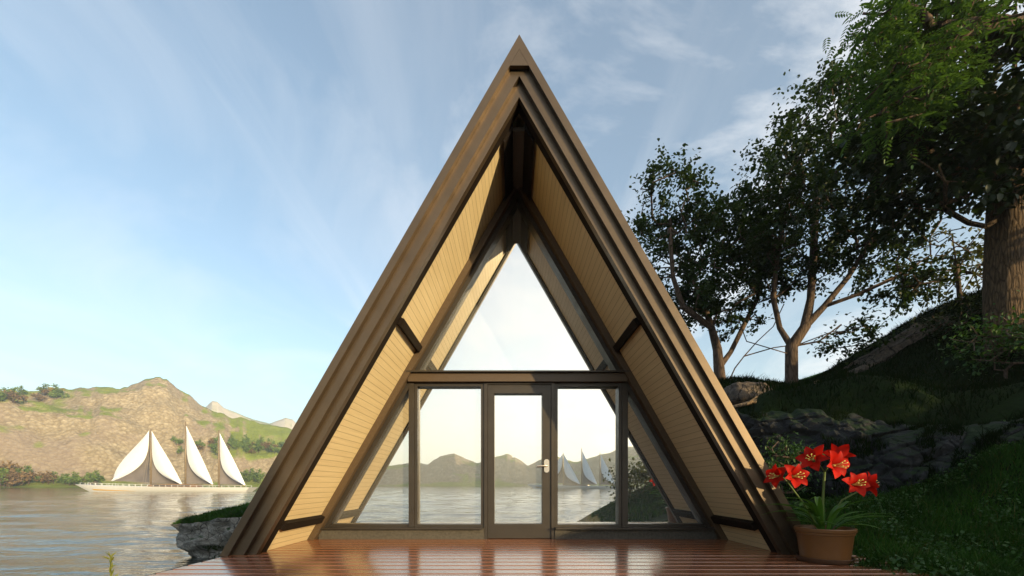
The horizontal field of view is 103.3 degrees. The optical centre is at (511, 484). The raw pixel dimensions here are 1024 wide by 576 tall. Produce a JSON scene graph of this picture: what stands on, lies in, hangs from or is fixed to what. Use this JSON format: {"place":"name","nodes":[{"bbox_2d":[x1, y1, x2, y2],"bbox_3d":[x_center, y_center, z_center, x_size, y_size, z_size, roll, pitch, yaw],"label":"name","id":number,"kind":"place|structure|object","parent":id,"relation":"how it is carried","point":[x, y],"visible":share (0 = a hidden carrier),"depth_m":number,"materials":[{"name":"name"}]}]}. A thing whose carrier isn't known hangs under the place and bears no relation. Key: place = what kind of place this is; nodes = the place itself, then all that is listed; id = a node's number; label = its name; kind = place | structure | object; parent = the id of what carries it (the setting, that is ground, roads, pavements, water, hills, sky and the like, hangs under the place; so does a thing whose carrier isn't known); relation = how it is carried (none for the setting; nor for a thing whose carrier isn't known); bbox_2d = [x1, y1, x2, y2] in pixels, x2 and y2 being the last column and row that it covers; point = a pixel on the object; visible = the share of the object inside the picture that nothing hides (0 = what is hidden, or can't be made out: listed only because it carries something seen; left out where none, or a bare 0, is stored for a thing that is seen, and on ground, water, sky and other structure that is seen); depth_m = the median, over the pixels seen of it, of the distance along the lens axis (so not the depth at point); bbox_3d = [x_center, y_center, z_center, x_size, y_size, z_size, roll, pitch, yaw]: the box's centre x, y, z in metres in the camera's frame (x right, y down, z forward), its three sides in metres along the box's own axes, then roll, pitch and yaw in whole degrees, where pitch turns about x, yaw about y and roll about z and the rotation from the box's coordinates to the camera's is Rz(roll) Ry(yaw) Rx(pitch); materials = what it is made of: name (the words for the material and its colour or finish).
{"place":"outdoors","nodes":[
{"label":"outdoors","id":0,"kind":"place"},
{"bbox_2d":[0,487,258,575],"bbox_3d":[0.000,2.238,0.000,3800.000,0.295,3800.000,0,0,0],"label":"water","id":1,"kind":"structure","parent":0,"point":[62,531],"depth_m":19.96,"materials":[{"name":"grey liquid"}]},
{"bbox_2d":[102,552,118,575],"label":"reed sprig","id":2,"kind":"object","parent":1,"relation":"in","point":[111,566],"visible":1,"depth_m":3.14,"materials":[{"name":"plant"}]},
{"bbox_2d":[75,421,257,491],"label":"sailing yacht","id":3,"kind":"object","parent":1,"relation":"on","point":[165,477],"visible":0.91,"depth_m":121.69,"materials":[{"name":"white fabric"}]},
{"bbox_2d":[0,377,291,487],"bbox_3d":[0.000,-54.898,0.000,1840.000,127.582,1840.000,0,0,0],"label":"hills","id":4,"kind":"structure","parent":0,"point":[83,431],"depth_m":374.00,"materials":[{"name":"beige stone"}]},
{"bbox_2d":[0,470,9,486],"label":"shore tree","id":5,"kind":"object","parent":4,"relation":"on","point":[2,475],"visible":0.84,"depth_m":280.49,"materials":[{"name":"green plant"}]},
{"bbox_2d":[3,463,19,470],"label":"shore tree","id":6,"kind":"object","parent":4,"relation":"on","point":[11,465],"visible":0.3,"depth_m":290.45,"materials":[{"name":"brown plant"}]},
{"bbox_2d":[0,472,24,486],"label":"shore tree","id":7,"kind":"object","parent":4,"relation":"on","point":[18,480],"visible":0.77,"depth_m":283.65,"materials":[{"name":"brown plant"}]},
{"bbox_2d":[0,460,24,470],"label":"shore tree","id":8,"kind":"object","parent":4,"relation":"on","point":[3,463],"visible":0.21,"depth_m":293.07,"materials":[{"name":"brown plant"}]},
{"bbox_2d":[3,387,21,400],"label":"shore tree","id":9,"kind":"object","parent":4,"relation":"on","point":[14,388],"visible":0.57,"depth_m":336.86,"materials":[{"name":"green plant"}]},
{"bbox_2d":[0,390,25,403],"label":"shore tree","id":10,"kind":"object","parent":4,"relation":"on","point":[15,395],"visible":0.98,"depth_m":335.48,"materials":[{"name":"brown plant"}]},
{"bbox_2d":[1,470,27,486],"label":"shore tree","id":11,"kind":"object","parent":4,"relation":"on","point":[18,476],"visible":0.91,"depth_m":285.96,"materials":[{"name":"brown plant"}]},
{"bbox_2d":[11,386,27,394],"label":"shore tree","id":12,"kind":"object","parent":4,"relation":"on","point":[20,389],"visible":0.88,"depth_m":377.06,"materials":[{"name":"green plant"}]},
{"bbox_2d":[15,468,25,485],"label":"shore tree","id":13,"kind":"object","parent":4,"relation":"on","point":[17,470],"visible":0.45,"depth_m":290.93,"materials":[{"name":"green plant"}]},
{"bbox_2d":[15,465,31,482],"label":"shore tree","id":14,"kind":"object","parent":4,"relation":"on","point":[28,467],"visible":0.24,"depth_m":296.80,"materials":[{"name":"green plant"}]},
{"bbox_2d":[21,471,36,484],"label":"shore tree","id":15,"kind":"object","parent":4,"relation":"on","point":[29,475],"visible":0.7,"depth_m":293.68,"materials":[{"name":"brown plant"}]},
{"bbox_2d":[30,393,46,401],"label":"shore tree","id":16,"kind":"object","parent":4,"relation":"on","point":[38,397],"visible":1,"depth_m":373.47,"materials":[{"name":"brown plant"}]},
{"bbox_2d":[31,477,46,483],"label":"shore tree","id":17,"kind":"object","parent":4,"relation":"on","point":[41,479],"visible":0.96,"depth_m":297.45,"materials":[{"name":"brown plant"}]},
{"bbox_2d":[35,383,50,395],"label":"shore tree","id":18,"kind":"object","parent":4,"relation":"on","point":[40,389],"visible":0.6,"depth_m":383.10,"materials":[{"name":"green plant"}]},
{"bbox_2d":[35,471,57,484],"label":"shore tree","id":19,"kind":"object","parent":4,"relation":"on","point":[47,475],"visible":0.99,"depth_m":299.60,"materials":[{"name":"brown plant"}]},
{"bbox_2d":[41,388,51,396],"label":"shore tree","id":20,"kind":"object","parent":4,"relation":"on","point":[45,391],"visible":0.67,"depth_m":380.35,"materials":[{"name":"brown plant"}]},
{"bbox_2d":[49,471,59,483],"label":"shore tree","id":21,"kind":"object","parent":4,"relation":"on","point":[54,473],"visible":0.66,"depth_m":304.53,"materials":[{"name":"plant"}]},
{"bbox_2d":[49,383,64,395],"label":"shore tree","id":22,"kind":"object","parent":4,"relation":"on","point":[59,390],"visible":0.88,"depth_m":383.71,"materials":[{"name":"green plant"}]},
{"bbox_2d":[48,389,69,398],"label":"shore tree","id":23,"kind":"object","parent":4,"relation":"on","point":[53,392],"visible":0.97,"depth_m":381.99,"materials":[{"name":"green plant"}]},
{"bbox_2d":[57,473,72,484],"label":"shore tree","id":24,"kind":"object","parent":4,"relation":"on","point":[59,478],"visible":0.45,"depth_m":306.36,"materials":[{"name":"green plant"}]},
{"bbox_2d":[59,474,73,485],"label":"shore tree","id":25,"kind":"object","parent":4,"relation":"on","point":[63,479],"visible":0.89,"depth_m":304.77,"materials":[{"name":"green plant"}]},
{"bbox_2d":[70,472,79,485],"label":"shore tree","id":26,"kind":"object","parent":4,"relation":"on","point":[76,477],"visible":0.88,"depth_m":308.18,"materials":[{"name":"green plant"}]},
{"bbox_2d":[78,473,99,484],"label":"shore tree","id":27,"kind":"object","parent":4,"relation":"on","point":[92,477],"visible":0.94,"depth_m":311.57,"materials":[{"name":"green plant"}]},
{"bbox_2d":[83,473,96,484],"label":"shore tree","id":28,"kind":"object","parent":4,"relation":"on","point":[89,476],"visible":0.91,"depth_m":312.75,"materials":[{"name":"green plant"}]},
{"bbox_2d":[93,470,105,484],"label":"shore tree","id":29,"kind":"object","parent":4,"relation":"on","point":[100,478],"visible":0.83,"depth_m":317.72,"materials":[{"name":"green plant"}]},
{"bbox_2d":[170,436,183,443],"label":"shore tree","id":30,"kind":"object","parent":4,"relation":"on","point":[178,441],"visible":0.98,"depth_m":391.48,"materials":[{"name":"green plant"}]},
{"bbox_2d":[176,446,184,452],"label":"shore tree","id":31,"kind":"object","parent":4,"relation":"on","point":[179,450],"visible":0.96,"depth_m":384.10,"materials":[{"name":"green plant"}]},
{"bbox_2d":[195,440,205,448],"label":"shore tree","id":32,"kind":"object","parent":4,"relation":"on","point":[200,444],"visible":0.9,"depth_m":395.51,"materials":[{"name":"green plant"}]},
{"bbox_2d":[208,438,214,443],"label":"shore tree","id":33,"kind":"object","parent":4,"relation":"on","point":[211,440],"visible":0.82,"depth_m":402.97,"materials":[{"name":"brown plant"}]},
{"bbox_2d":[227,438,241,444],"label":"shore tree","id":34,"kind":"object","parent":4,"relation":"on","point":[233,441],"visible":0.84,"depth_m":419.58,"materials":[{"name":"green plant"}]},
{"bbox_2d":[232,442,242,449],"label":"shore tree","id":35,"kind":"object","parent":4,"relation":"on","point":[236,445],"visible":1,"depth_m":408.73,"materials":[{"name":"green plant"}]},
{"bbox_2d":[240,469,250,475],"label":"shore tree","id":36,"kind":"object","parent":4,"relation":"on","point":[244,473],"visible":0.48,"depth_m":384.64,"materials":[{"name":"green plant"}]},
{"bbox_2d":[242,437,250,445],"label":"shore tree","id":37,"kind":"object","parent":4,"relation":"on","point":[246,441],"visible":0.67,"depth_m":420.81,"materials":[{"name":"green plant"}]},
{"bbox_2d":[243,443,250,453],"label":"shore tree","id":38,"kind":"object","parent":4,"relation":"on","point":[246,449],"visible":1,"depth_m":407.34,"materials":[{"name":"green plant"}]},
{"bbox_2d":[242,474,253,480],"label":"shore tree","id":39,"kind":"object","parent":4,"relation":"on","point":[245,478],"visible":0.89,"depth_m":381.63,"materials":[{"name":"green plant"}]},
{"bbox_2d":[248,467,256,478],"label":"shore tree","id":40,"kind":"object","parent":4,"relation":"on","point":[252,470],"visible":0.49,"depth_m":389.15,"materials":[{"name":"green plant"}]},
{"bbox_2d":[250,468,264,482],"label":"shore tree","id":41,"kind":"object","parent":4,"relation":"on","point":[257,476],"visible":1,"depth_m":384.87,"materials":[{"name":"green plant"}]},
{"bbox_2d":[254,441,265,451],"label":"shore tree","id":42,"kind":"object","parent":4,"relation":"on","point":[258,447],"visible":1,"depth_m":418.39,"materials":[{"name":"green plant"}]},
{"bbox_2d":[257,436,264,443],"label":"shore tree","id":43,"kind":"object","parent":4,"relation":"on","point":[261,440],"visible":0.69,"depth_m":442.19,"materials":[{"name":"green plant"}]},
{"bbox_2d":[260,441,271,450],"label":"shore tree","id":44,"kind":"object","parent":4,"relation":"on","point":[266,445],"visible":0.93,"depth_m":427.00,"materials":[{"name":"plant"}]},
{"bbox_2d":[269,444,278,451],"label":"shore tree","id":45,"kind":"object","parent":4,"relation":"on","point":[275,449],"visible":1,"depth_m":419.79,"materials":[{"name":"green plant"}]},
{"bbox_2d":[171,502,249,523],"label":"ledge grass","id":46,"kind":"structure","parent":0,"point":[225,512],"depth_m":12.13,"materials":[{"name":"green plant"}]},
{"bbox_2d":[206,401,295,428],"bbox_3d":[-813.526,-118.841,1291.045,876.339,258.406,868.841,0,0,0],"label":"mountains","id":47,"kind":"structure","parent":0,"point":[215,406],"depth_m":1231.06,"materials":[{"name":"stone"}]},
{"bbox_2d":[0,0,1023,423],"label":"sky","id":48,"kind":"structure","parent":0,"point":[207,198],"materials":[{"name":"blue"}]},
{"bbox_2d":[717,287,1023,563],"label":"ground","id":49,"kind":"structure","parent":0,"point":[1014,402],"depth_m":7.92,"materials":[{"name":"plant"}]},
{"bbox_2d":[170,517,241,557],"bbox_3d":[-7.788,1.904,12.892,9.774,2.195,3.928,0,0,27],"label":"shore rock","id":50,"kind":"object","parent":49,"relation":"on","point":[192,539],"visible":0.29,"depth_m":11.91,"materials":[{"name":"grey stone"}]},
{"bbox_2d":[203,545,223,558],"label":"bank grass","id":51,"kind":"structure","parent":50,"relation":"on","point":[215,548],"depth_m":12.01,"materials":[{"name":"green plant"}]},
{"bbox_2d":[146,539,943,575],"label":"wooden deck","id":52,"kind":"structure","parent":49,"relation":"on","point":[517,557],"depth_m":3.92,"materials":[{"name":"brown wood"}]},
{"bbox_2d":[220,35,800,555],"bbox_3d":[0.075,-1.939,8.275,6.144,5.392,8.250,0,0,0],"label":"frame cabin","id":53,"kind":"object","parent":52,"relation":"on","point":[518,353],"visible":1,"depth_m":5.36,"materials":[{"name":"brown wood"}]},
{"bbox_2d":[330,394,408,526],"bbox_3d":[-1.930,-0.367,5.527,1.074,1.886,0.105,0,0,0],"label":"side window","id":54,"kind":"structure","parent":53,"relation":"in","point":[380,497],"depth_m":5.56,"materials":[{"name":"clear glass"}]},
{"bbox_2d":[415,383,483,526],"bbox_3d":[-0.847,-0.396,5.525,0.935,1.945,0.110,0,0,0],"label":"window","id":55,"kind":"structure","parent":53,"relation":"in","point":[449,417],"depth_m":5.56,"materials":[{"name":"clear glass"}]},
{"bbox_2d":[422,204,612,369],"bbox_3d":[0.075,-2.688,5.561,2.703,2.350,0.012,0,0,0],"label":"gable window","id":56,"kind":"structure","parent":53,"relation":"in","point":[517,313],"depth_m":5.56,"materials":[{"name":"clear glass"}]},
{"bbox_2d":[488,385,550,537],"bbox_3d":[0.100,-0.306,5.487,0.854,2.074,0.176,0,0,0],"label":"door","id":57,"kind":"structure","parent":53,"relation":"in","point":[519,416],"depth_m":5.56,"materials":[{"name":"clear glass"}]},
{"bbox_2d":[555,383,621,526],"bbox_3d":[1.030,-0.396,5.525,0.900,1.945,0.110,0,0,0],"label":"window","id":58,"kind":"structure","parent":53,"relation":"in","point":[588,416],"depth_m":5.56,"materials":[{"name":"clear glass"}]},
{"bbox_2d":[628,397,704,526],"bbox_3d":[2.090,-0.349,5.527,1.053,1.852,0.105,0,0,0],"label":"side window","id":59,"kind":"structure","parent":53,"relation":"in","point":[655,497],"depth_m":5.56,"materials":[{"name":"clear glass"}]},
{"bbox_2d":[760,443,891,564],"bbox_3d":[2.981,0.163,3.860,1.221,1.141,1.110,0,0,0],"label":"potted amaryllis","id":60,"kind":"object","parent":52,"relation":"on","point":[819,541],"visible":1,"depth_m":3.78,"materials":[{"name":"plant"}]},
{"bbox_2d":[724,381,771,404],"bbox_3d":[6.575,-2.448,11.384,1.282,0.760,1.099,0,0,0],"label":"boulder","id":61,"kind":"object","parent":49,"relation":"on","point":[738,392],"visible":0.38,"depth_m":10.98,"materials":[{"name":"grey stone"}]},
{"bbox_2d":[621,138,880,378],"bbox_3d":[7.613,-7.196,14.188,8.580,7.594,5.279,0,0,0],"label":"broadleaf tree","id":62,"kind":"object","parent":49,"relation":"on","point":[728,252],"visible":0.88,"depth_m":13.32,"materials":[{"name":"green plant"}]},
{"bbox_2d":[733,383,814,407],"bbox_3d":[7.107,-2.434,10.847,3.454,1.058,0.380,0,0,-17],"label":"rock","id":63,"kind":"object","parent":49,"relation":"on","point":[752,401],"visible":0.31,"depth_m":10.54,"materials":[{"name":"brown stone"}]},
{"bbox_2d":[760,431,832,496],"bbox_3d":[4.163,-0.103,6.171,1.199,1.405,0.996,0,0,-19],"label":"fern shrub","id":64,"kind":"object","parent":49,"relation":"on","point":[777,457],"visible":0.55,"depth_m":6.11,"materials":[{"name":"green plant"}]},
{"bbox_2d":[730,43,975,382],"bbox_3d":[10.349,-8.465,13.181,6.631,10.762,5.741,0,0,0],"label":"broadleaf tree","id":65,"kind":"object","parent":49,"relation":"on","point":[787,198],"visible":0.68,"depth_m":12.64,"materials":[{"name":"green plant"}]},
{"bbox_2d":[735,408,1023,497],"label":"rock face","id":66,"kind":"object","parent":49,"relation":"on","point":[899,459],"visible":0.63,"depth_m":6.97},
{"bbox_2d":[747,403,1023,493],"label":"rock grass","id":67,"kind":"object","parent":66,"relation":"on","point":[954,428],"visible":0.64,"depth_m":6.48,"materials":[{"name":"green plant"}]},
{"bbox_2d":[843,315,953,372],"bbox_3d":[11.400,-4.154,12.270,2.463,1.710,1.262,0,0,27],"label":"rock slab","id":68,"kind":"object","parent":49,"relation":"on","point":[884,353],"visible":0.73,"depth_m":12.11,"materials":[{"name":"grey stone"}]},
{"bbox_2d":[816,0,1023,357],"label":"oak tree","id":69,"kind":"object","parent":49,"relation":"on","point":[985,161],"visible":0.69,"depth_m":8.52,"materials":[{"name":"green plant"}]},
{"bbox_2d":[822,0,1023,189],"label":"ash tree","id":70,"kind":"object","parent":49,"relation":"on","point":[885,36],"visible":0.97,"depth_m":7.39,"materials":[{"name":"green plant"}]},
{"bbox_2d":[874,210,984,315],"bbox_3d":[13.460,-6.690,12.432,3.381,3.360,3.333,0,0,-36],"label":"young tree","id":71,"kind":"object","parent":49,"relation":"on","point":[956,283],"visible":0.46,"depth_m":12.14,"materials":[{"name":"green plant"}]},
{"bbox_2d":[904,291,982,347],"bbox_3d":[11.643,-4.263,10.583,2.056,1.258,1.901,0,0,0],"label":"dark shrub","id":72,"kind":"object","parent":49,"relation":"on","point":[972,313],"visible":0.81,"depth_m":10.57,"materials":[{"name":"green plant"}]},
{"bbox_2d":[922,290,1023,380],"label":"leafy shrub","id":73,"kind":"object","parent":49,"relation":"on","point":[1018,336],"visible":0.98,"depth_m":8.31,"materials":[{"name":"green plant"}]},
{"bbox_2d":[788,417,1023,575],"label":"grass","id":74,"kind":"structure","parent":0,"point":[1007,568],"depth_m":5.05,"materials":[{"name":"green plant"}]}
]}

